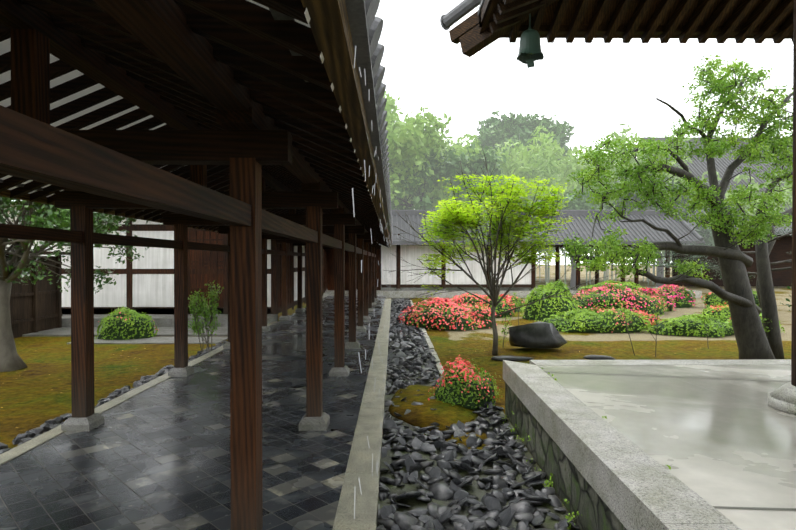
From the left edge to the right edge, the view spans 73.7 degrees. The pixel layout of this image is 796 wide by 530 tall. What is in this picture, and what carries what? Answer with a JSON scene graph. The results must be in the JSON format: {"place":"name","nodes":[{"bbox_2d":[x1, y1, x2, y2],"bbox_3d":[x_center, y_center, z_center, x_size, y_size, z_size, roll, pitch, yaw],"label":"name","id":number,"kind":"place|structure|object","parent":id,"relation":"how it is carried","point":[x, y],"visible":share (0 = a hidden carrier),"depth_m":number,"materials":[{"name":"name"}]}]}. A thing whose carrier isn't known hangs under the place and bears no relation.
{"place":"outdoors","nodes":[
{"label":"outdoors","id":0,"kind":"place"},
{"bbox_2d":[0,203,304,306],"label":"building wall","id":1,"kind":"structure","parent":0,"point":[152,290],"depth_m":20.56,"materials":[{"name":"white paint"}]},
{"bbox_2d":[188,231,326,307],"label":"building doors","id":2,"kind":"structure","parent":1,"relation":"in","point":[220,255],"depth_m":20.57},
{"bbox_2d":[0,265,791,521],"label":"ground","id":3,"kind":"structure","parent":0,"point":[35,394],"depth_m":13.90,"materials":[{"name":"green plant"}]},
{"bbox_2d":[0,251,70,337],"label":"plank fence","id":4,"kind":"object","parent":3,"relation":"on","point":[36,307],"visible":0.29,"depth_m":17.63,"materials":[{"name":"brown wood"}]},
{"bbox_2d":[0,196,148,371],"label":"tree","id":5,"kind":"object","parent":3,"relation":"on","point":[55,221],"depth_m":11.63,"materials":[{"name":"green plant"}]},
{"bbox_2d":[0,341,227,453],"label":"pebbles","id":6,"kind":"object","parent":3,"relation":"on","point":[26,436],"visible":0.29,"depth_m":8.65,"materials":[{"name":"grey stone"}]},
{"bbox_2d":[22,327,227,343],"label":"garden paving","id":7,"kind":"structure","parent":3,"relation":"on","point":[162,331],"depth_m":17.06,"materials":[{"name":"stone"}]},
{"bbox_2d":[94,306,158,339],"bbox_3d":[-8.555,1.792,16.813,1.875,1.031,1.660,0,0,0],"label":"round shrub","id":8,"kind":"object","parent":3,"relation":"on","point":[123,323],"visible":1,"depth_m":16.26,"materials":[{"name":"green plant"}]},
{"bbox_2d":[62,308,277,326],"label":"building plinth","id":9,"kind":"structure","parent":3,"relation":"on","point":[164,320],"depth_m":19.11,"materials":[{"name":"grey stone"}]},
{"bbox_2d":[17,211,327,313],"bbox_3d":[-10.957,-0.273,28.798,12.415,4.500,16.700,0,0,0],"label":"timber wall frame","id":10,"kind":"object","parent":3,"relation":"on","point":[274,271],"visible":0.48,"depth_m":20.55,"materials":[{"name":"brown wood"}]},
{"bbox_2d":[327,249,380,289],"bbox_3d":[-3.001,0.330,36.416,3.650,3.400,0.200,0,0,0],"label":"wooden door","id":11,"kind":"structure","parent":10,"relation":"attached to","point":[330,269],"depth_m":36.31,"materials":[{"name":"brown wood"}]},
{"bbox_2d":[0,296,385,529],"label":"corridor floor tiles","id":12,"kind":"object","parent":3,"relation":"on","point":[157,456],"visible":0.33,"depth_m":6.14,"materials":[{"name":"grey tile"}]},
{"bbox_2d":[61,298,377,430],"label":"post base stones","id":13,"kind":"object","parent":12,"relation":"on","point":[95,420],"visible":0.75,"depth_m":7.31,"materials":[{"name":"stone"}]},
{"bbox_2d":[70,206,93,416],"bbox_3d":[-4.294,0.629,7.224,0.202,2.841,0.200,0,0,0],"label":"wooden post","id":14,"kind":"object","parent":13,"relation":"on","point":[82,325],"visible":0.93,"depth_m":7.13,"materials":[{"name":"brown wood"}]},
{"bbox_2d":[174,224,187,367],"bbox_3d":[-4.321,0.608,10.566,0.199,2.840,0.196,0,0,0],"label":"wooden post","id":15,"kind":"object","parent":13,"relation":"on","point":[180,305],"visible":0.93,"depth_m":10.47,"materials":[{"name":"brown wood"}]},
{"bbox_2d":[228,233,229,341],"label":"wooden post","id":16,"kind":"object","parent":13,"relation":"on","point":[228,289],"visible":0.29,"depth_m":13.81,"materials":[{"name":"brown wood"}]},
{"bbox_2d":[230,158,262,529],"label":"wooden post","id":17,"kind":"object","parent":13,"relation":"on","point":[246,357],"visible":0.89,"depth_m":3.82,"materials":[{"name":"brown wood"}]},
{"bbox_2d":[0,0,375,256],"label":"long corridor beams","id":18,"kind":"structure","parent":17,"relation":"on","point":[33,149],"depth_m":2.87,"materials":[{"name":"brown wood"}]},
{"bbox_2d":[10,29,295,213],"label":"corridor posts","id":19,"kind":"object","parent":18,"relation":"on","point":[30,72],"visible":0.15,"depth_m":3.80,"materials":[{"name":"brown wood"}]},
{"bbox_2d":[0,0,388,248],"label":"rafters","id":20,"kind":"object","parent":18,"relation":"on","point":[252,44],"visible":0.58,"depth_m":3.89,"materials":[{"name":"brown wood"}]},
{"bbox_2d":[0,0,310,196],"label":"corridor roof soffit","id":21,"kind":"structure","parent":20,"relation":"on","point":[5,46],"depth_m":5.43,"materials":[{"name":"grey paint"}]},
{"bbox_2d":[0,0,390,247],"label":"eave fascia board","id":22,"kind":"object","parent":20,"relation":"on","point":[329,25],"visible":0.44,"depth_m":2.54,"materials":[{"name":"brown wood"}]},
{"bbox_2d":[0,0,392,244],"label":"roof tiles","id":23,"kind":"object","parent":22,"relation":"on","point":[366,25],"visible":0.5,"depth_m":2.91,"materials":[{"name":"grey tile"}]},
{"bbox_2d":[262,239,266,325],"bbox_3d":[-4.370,0.568,17.243,0.194,2.840,0.195,0,0,0],"label":"wooden post","id":24,"kind":"object","parent":13,"relation":"on","point":[264,286],"visible":0.57,"depth_m":17.15,"materials":[{"name":"brown wood"}]},
{"bbox_2d":[282,242,287,315],"bbox_3d":[-4.401,0.547,20.586,0.189,2.840,0.186,0,0,0],"label":"wooden post","id":25,"kind":"object","parent":13,"relation":"on","point":[284,282],"visible":0.93,"depth_m":20.50,"materials":[{"name":"brown wood"}]},
{"bbox_2d":[297,245,301,307],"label":"wooden post","id":26,"kind":"object","parent":13,"relation":"on","point":[299,279],"visible":0.93,"depth_m":23.83,"materials":[{"name":"brown wood"}]},
{"bbox_2d":[306,206,322,416],"bbox_3d":[-1.142,0.628,7.254,0.197,2.840,0.201,0,0,0],"label":"wooden post","id":27,"kind":"object","parent":13,"relation":"on","point":[314,337],"visible":0.93,"depth_m":7.16,"materials":[{"name":"brown wood"}]},
{"bbox_2d":[334,224,344,366],"bbox_3d":[-1.169,0.608,10.594,0.189,2.840,0.194,0,0,0],"label":"wooden post","id":28,"kind":"object","parent":13,"relation":"on","point":[339,303],"visible":0.93,"depth_m":10.50,"materials":[{"name":"brown wood"}]},
{"bbox_2d":[348,233,355,341],"bbox_3d":[-1.197,0.588,13.928,0.190,2.841,0.192,0,0,0],"label":"wooden post","id":29,"kind":"object","parent":13,"relation":"on","point":[352,286],"visible":0.93,"depth_m":13.84,"materials":[{"name":"brown wood"}]},
{"bbox_2d":[357,239,362,325],"bbox_3d":[-1.224,0.567,17.268,0.186,2.841,0.188,0,0,0],"label":"wooden post","id":30,"kind":"object","parent":13,"relation":"on","point":[359,287],"visible":0.93,"depth_m":17.18,"materials":[{"name":"brown wood"}]},
{"bbox_2d":[363,242,367,315],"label":"wooden post","id":31,"kind":"object","parent":13,"relation":"on","point":[365,282],"visible":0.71,"depth_m":20.51,"materials":[{"name":"brown wood"}]},
{"bbox_2d":[368,245,371,307],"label":"wooden post","id":32,"kind":"object","parent":13,"relation":"on","point":[370,278],"visible":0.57,"depth_m":23.86,"materials":[{"name":"brown wood"}]},
{"bbox_2d":[372,247,374,302],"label":"wooden post","id":33,"kind":"object","parent":13,"relation":"on","point":[373,276],"visible":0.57,"depth_m":27.20,"materials":[{"name":"brown wood"}]},
{"bbox_2d":[375,249,376,297],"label":"wooden post","id":34,"kind":"object","parent":13,"relation":"on","point":[376,273],"visible":0.57,"depth_m":30.54,"materials":[{"name":"brown wood"}]},
{"bbox_2d":[0,299,390,529],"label":"stone curb","id":35,"kind":"structure","parent":3,"relation":"on","point":[362,464],"depth_m":6.58,"materials":[{"name":"stone"}]},
{"bbox_2d":[188,280,223,351],"bbox_3d":[-4.952,1.354,13.551,0.767,1.938,1.009,0,0,43],"label":"kerb shrub","id":36,"kind":"object","parent":3,"relation":"on","point":[199,312],"depth_m":13.47,"materials":[{"name":"green plant"}]},
{"bbox_2d":[410,300,443,377],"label":"channel edge stones","id":37,"kind":"object","parent":3,"relation":"on","point":[434,353],"visible":0.31,"depth_m":13.74,"materials":[{"name":"grey stone"}]},
{"bbox_2d":[392,167,482,209],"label":"tree","id":38,"kind":"object","parent":3,"relation":"on","point":[404,201],"visible":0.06,"depth_m":46.55,"materials":[{"name":"grey"}]},
{"bbox_2d":[389,140,513,209],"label":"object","id":39,"kind":"object","parent":38,"relation":"attached to","point":[451,169],"visible":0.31,"depth_m":45.49,"materials":[{"name":"green plant"}]},
{"bbox_2d":[383,90,491,209],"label":"dark tree","id":40,"kind":"object","parent":3,"relation":"on","point":[403,144],"depth_m":42.31,"materials":[{"name":"green plant"}]},
{"bbox_2d":[388,385,493,449],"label":"channel moss hummocks","id":41,"kind":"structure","parent":3,"relation":"on","point":[443,415],"depth_m":8.28,"materials":[{"name":"green plant"}]},
{"bbox_2d":[398,297,496,330],"bbox_3d":[1.811,1.732,19.531,3.646,1.136,2.923,0,0,0],"label":"flowering azalea bush","id":42,"kind":"object","parent":3,"relation":"on","point":[437,313],"visible":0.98,"depth_m":18.81,"materials":[{"name":"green plant"}]},
{"bbox_2d":[428,355,501,409],"bbox_3d":[1.107,1.942,9.009,1.240,0.813,1.144,0,0,0],"label":"azalea bush","id":43,"kind":"object","parent":3,"relation":"on","point":[465,384],"visible":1,"depth_m":8.69,"materials":[{"name":"green plant"}]},
{"bbox_2d":[376,298,579,529],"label":"river rocks","id":44,"kind":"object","parent":3,"relation":"on","point":[474,489],"depth_m":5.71,"materials":[{"name":"grey stone"}]},
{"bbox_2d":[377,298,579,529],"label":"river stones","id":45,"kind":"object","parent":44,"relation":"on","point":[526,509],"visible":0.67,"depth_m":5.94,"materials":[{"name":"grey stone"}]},
{"bbox_2d":[451,293,515,317],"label":"flowering bush","id":46,"kind":"object","parent":3,"relation":"on","point":[503,305],"visible":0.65,"depth_m":22.75,"materials":[{"name":"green plant"}]},
{"bbox_2d":[384,148,618,355],"bbox_3d":[2.585,-0.276,13.674,5.926,5.196,4.444,0,0,0],"label":"maple tree","id":47,"kind":"object","parent":3,"relation":"on","point":[443,216],"depth_m":13.34,"materials":[{"name":"green plant"}]},
{"bbox_2d":[484,294,525,311],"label":"flowering bush","id":48,"kind":"object","parent":3,"relation":"on","point":[511,298],"visible":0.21,"depth_m":25.69,"materials":[{"name":"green plant"}]},
{"bbox_2d":[323,287,701,297],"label":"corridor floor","id":49,"kind":"structure","parent":3,"relation":"on","point":[414,292],"depth_m":35.29,"materials":[{"name":"stone"}]},
{"bbox_2d":[356,285,637,290],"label":"wall posts","id":50,"kind":"object","parent":49,"relation":"on","point":[485,289],"visible":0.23,"depth_m":35.80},
{"bbox_2d":[381,234,669,288],"bbox_3d":[6.839,-0.922,38.287,26.240,5.041,7.150,0,0,0],"label":"timber wall frame","id":51,"kind":"object","parent":49,"relation":"on","point":[399,285],"visible":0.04,"depth_m":35.92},
{"bbox_2d":[379,206,704,247],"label":"tiled roof","id":52,"kind":"structure","parent":51,"relation":"on","point":[583,227],"depth_m":36.48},
{"bbox_2d":[470,111,574,167],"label":"tall tree","id":53,"kind":"object","parent":3,"relation":"on","point":[504,129],"depth_m":69.25,"materials":[{"name":"green plant"}]},
{"bbox_2d":[520,279,578,320],"bbox_3d":[6.367,1.435,22.267,2.529,1.718,2.378,0,0,0],"label":"shrub","id":54,"kind":"object","parent":3,"relation":"on","point":[548,307],"visible":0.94,"depth_m":21.66,"materials":[{"name":"green plant"}]},
{"bbox_2d":[491,321,614,360],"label":"garden rocks","id":55,"kind":"object","parent":3,"relation":"on","point":[543,335],"visible":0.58,"depth_m":14.04,"materials":[{"name":"grey stone"}]},
{"bbox_2d":[505,382,626,529],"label":"platform wall","id":56,"kind":"structure","parent":3,"relation":"on","point":[573,487],"depth_m":5.32,"materials":[{"name":"stone"}]},
{"bbox_2d":[503,359,790,529],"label":"platform coping","id":57,"kind":"object","parent":56,"relation":"on","point":[633,486],"visible":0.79,"depth_m":4.37,"materials":[{"name":"stone"}]},
{"bbox_2d":[537,365,795,529],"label":"stone platform floor","id":58,"kind":"structure","parent":57,"relation":"on","point":[712,447],"depth_m":5.05,"materials":[{"name":"grey stone"}]},
{"bbox_2d":[544,365,795,509],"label":"platform joints","id":59,"kind":"object","parent":58,"relation":"on","point":[726,507],"visible":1,"depth_m":5.84,"materials":[{"name":"grey"}]},
{"bbox_2d":[768,382,795,414],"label":"pillar base","id":60,"kind":"object","parent":58,"relation":"on","point":[782,398],"visible":0.97,"depth_m":5.55,"materials":[{"name":"grey stone"}]},
{"bbox_2d":[791,0,795,385],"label":"pillar","id":61,"kind":"structure","parent":60,"relation":"on","point":[793,354],"depth_m":5.62,"materials":[{"name":"brown wood"}]},
{"bbox_2d":[449,0,793,56],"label":"hall eave rafters","id":62,"kind":"object","parent":61,"relation":"on","point":[510,17],"visible":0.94,"depth_m":8.35,"materials":[{"name":"brown wood"}]},
{"bbox_2d":[440,0,483,29],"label":"hall eave tiles","id":63,"kind":"object","parent":62,"relation":"on","point":[454,15],"visible":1,"depth_m":8.98,"materials":[{"name":"grey tile"}]},
{"bbox_2d":[516,13,543,67],"bbox_3d":[2.017,-3.439,8.116,0.416,0.849,0.416,0,0,0],"label":"wind bell","id":64,"kind":"object","parent":62,"relation":"on","point":[530,53],"visible":1,"depth_m":8.02,"materials":[{"name":"green metal"}]},
{"bbox_2d":[480,0,793,38],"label":"rafters","id":65,"kind":"object","parent":62,"relation":"on","point":[550,10],"depth_m":8.34,"materials":[{"name":"brown wood"}]},
{"bbox_2d":[560,203,588,286],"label":"tree trunk","id":66,"kind":"object","parent":3,"relation":"on","point":[573,279],"visible":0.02,"depth_m":45.86,"materials":[{"name":"grey"}]},
{"bbox_2d":[535,188,612,260],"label":"tree leaves","id":67,"kind":"object","parent":66,"relation":"on","point":[578,204],"visible":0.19,"depth_m":44.11,"materials":[{"name":"green plant"}]},
{"bbox_2d":[502,368,670,529],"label":"weeds","id":68,"kind":"object","parent":3,"relation":"on","point":[565,500],"visible":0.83,"depth_m":5.40,"materials":[{"name":"green plant"}]},
{"bbox_2d":[535,307,650,333],"bbox_3d":[6.759,1.871,18.652,3.893,0.848,2.050,0,0,0],"label":"shrub","id":69,"kind":"object","parent":3,"relation":"on","point":[597,320],"visible":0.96,"depth_m":17.96,"materials":[{"name":"green plant"}]},
{"bbox_2d":[435,133,784,285],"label":"bamboo culms","id":70,"kind":"object","parent":3,"relation":"on","point":[547,274],"visible":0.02,"depth_m":56.09,"materials":[{"name":"beige"}]},
{"bbox_2d":[391,124,791,262],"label":"bamboo leaves","id":71,"kind":"object","parent":70,"relation":"on","point":[524,160],"visible":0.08,"depth_m":52.19,"materials":[{"name":"green plant"}]},
{"bbox_2d":[574,280,645,295],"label":"shrub","id":72,"kind":"object","parent":3,"relation":"on","point":[630,284],"visible":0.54,"depth_m":31.25,"materials":[{"name":"green plant"}]},
{"bbox_2d":[572,282,668,314],"bbox_3d":[9.949,1.527,25.008,5.420,1.494,3.170,0,0,0],"label":"flowering bush","id":73,"kind":"object","parent":3,"relation":"on","point":[642,298],"visible":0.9,"depth_m":23.96,"materials":[{"name":"pink plant"}]},
{"bbox_2d":[632,309,659,328],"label":"flowering bush","id":74,"kind":"object","parent":3,"relation":"on","point":[651,319],"visible":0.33,"depth_m":19.15,"materials":[{"name":"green plant"}]},
{"bbox_2d":[638,288,675,310],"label":"flowering bush","id":75,"kind":"object","parent":3,"relation":"on","point":[668,299],"visible":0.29,"depth_m":25.73,"materials":[{"name":"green plant"}]},
{"bbox_2d":[632,180,702,286],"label":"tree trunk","id":76,"kind":"object","parent":3,"relation":"on","point":[659,275],"visible":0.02,"depth_m":43.92,"materials":[{"name":"grey"}]},
{"bbox_2d":[603,168,733,257],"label":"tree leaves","id":77,"kind":"object","parent":76,"relation":"on","point":[707,235],"visible":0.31,"depth_m":43.03,"materials":[{"name":"green plant"}]},
{"bbox_2d":[655,284,695,307],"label":"pink azalea","id":78,"kind":"object","parent":3,"relation":"on","point":[683,297],"visible":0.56,"depth_m":27.82,"materials":[{"name":"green plant"}]},
{"bbox_2d":[572,61,792,359],"bbox_3d":[7.295,-1.296,12.415,8.074,7.752,2.458,0,0,-26],"label":"tree trunk and limbs","id":79,"kind":"object","parent":3,"relation":"on","point":[754,340],"visible":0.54,"depth_m":12.52,"materials":[{"name":"brown plant"}]},
{"bbox_2d":[560,54,792,280],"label":"tree leaves","id":80,"kind":"object","parent":79,"relation":"on","point":[647,146],"visible":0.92,"depth_m":12.17,"materials":[{"name":"green plant"}]},
{"bbox_2d":[643,313,733,336],"bbox_3d":[9.762,1.942,17.660,3.093,0.742,1.824,0,0,19],"label":"shrub","id":81,"kind":"object","parent":3,"relation":"on","point":[687,325],"visible":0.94,"depth_m":17.12,"materials":[{"name":"green plant"}]},
{"bbox_2d":[639,137,792,285],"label":"building","id":82,"kind":"structure","parent":3,"relation":"on","point":[781,249],"depth_m":48.43,"materials":[{"name":"tile"}]},
{"bbox_2d":[650,212,791,307],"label":"building wall","id":83,"kind":"structure","parent":3,"relation":"on","point":[771,242],"depth_m":24.48,"materials":[{"name":"wood"}]},
{"bbox_2d":[639,202,791,279],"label":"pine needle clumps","id":84,"kind":"object","parent":83,"relation":"on","point":[672,264],"visible":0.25,"depth_m":24.46,"materials":[{"name":"green plant"}]},
{"bbox_2d":[700,289,759,307],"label":"shrub","id":85,"kind":"object","parent":3,"relation":"on","point":[711,299],"visible":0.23,"depth_m":26.80,"materials":[{"name":"green plant"}]},
{"bbox_2d":[700,305,761,319],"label":"shrub","id":86,"kind":"object","parent":3,"relation":"on","point":[717,311],"visible":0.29,"depth_m":20.30,"materials":[{"name":"green plant"}]},
{"bbox_2d":[717,314,784,332],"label":"shrub","id":87,"kind":"object","parent":3,"relation":"on","point":[727,318],"visible":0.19,"depth_m":17.84,"materials":[{"name":"green plant"}]},
{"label":"tree trunk","id":88,"kind":"object","parent":3,"relation":"on","visible":0},
{"bbox_2d":[495,196,545,209],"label":"tree leaves","id":89,"kind":"object","parent":88,"relation":"on","point":[520,204],"depth_m":43.67,"materials":[{"name":"green plant"}]},
{"bbox_2d":[11,0,792,264],"label":"sky","id":90,"kind":"structure","parent":0,"point":[596,87],"materials":[{"name":"white"}]},
{"bbox_2d":[381,245,530,283],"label":"corridor wall","id":91,"kind":"structure","parent":0,"point":[410,254],"depth_m":35.93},
{"bbox_2d":[352,47,779,518],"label":"raindrops","id":92,"kind":"object","parent":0,"point":[402,280],"visible":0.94,"depth_m":2.61,"materials":[{"name":"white liquid"}]},
{"bbox_2d":[780,283,791,310],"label":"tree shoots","id":93,"kind":"object","parent":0,"point":[788,287],"depth_m":12.45,"materials":[{"name":"green plant"}]}
]}

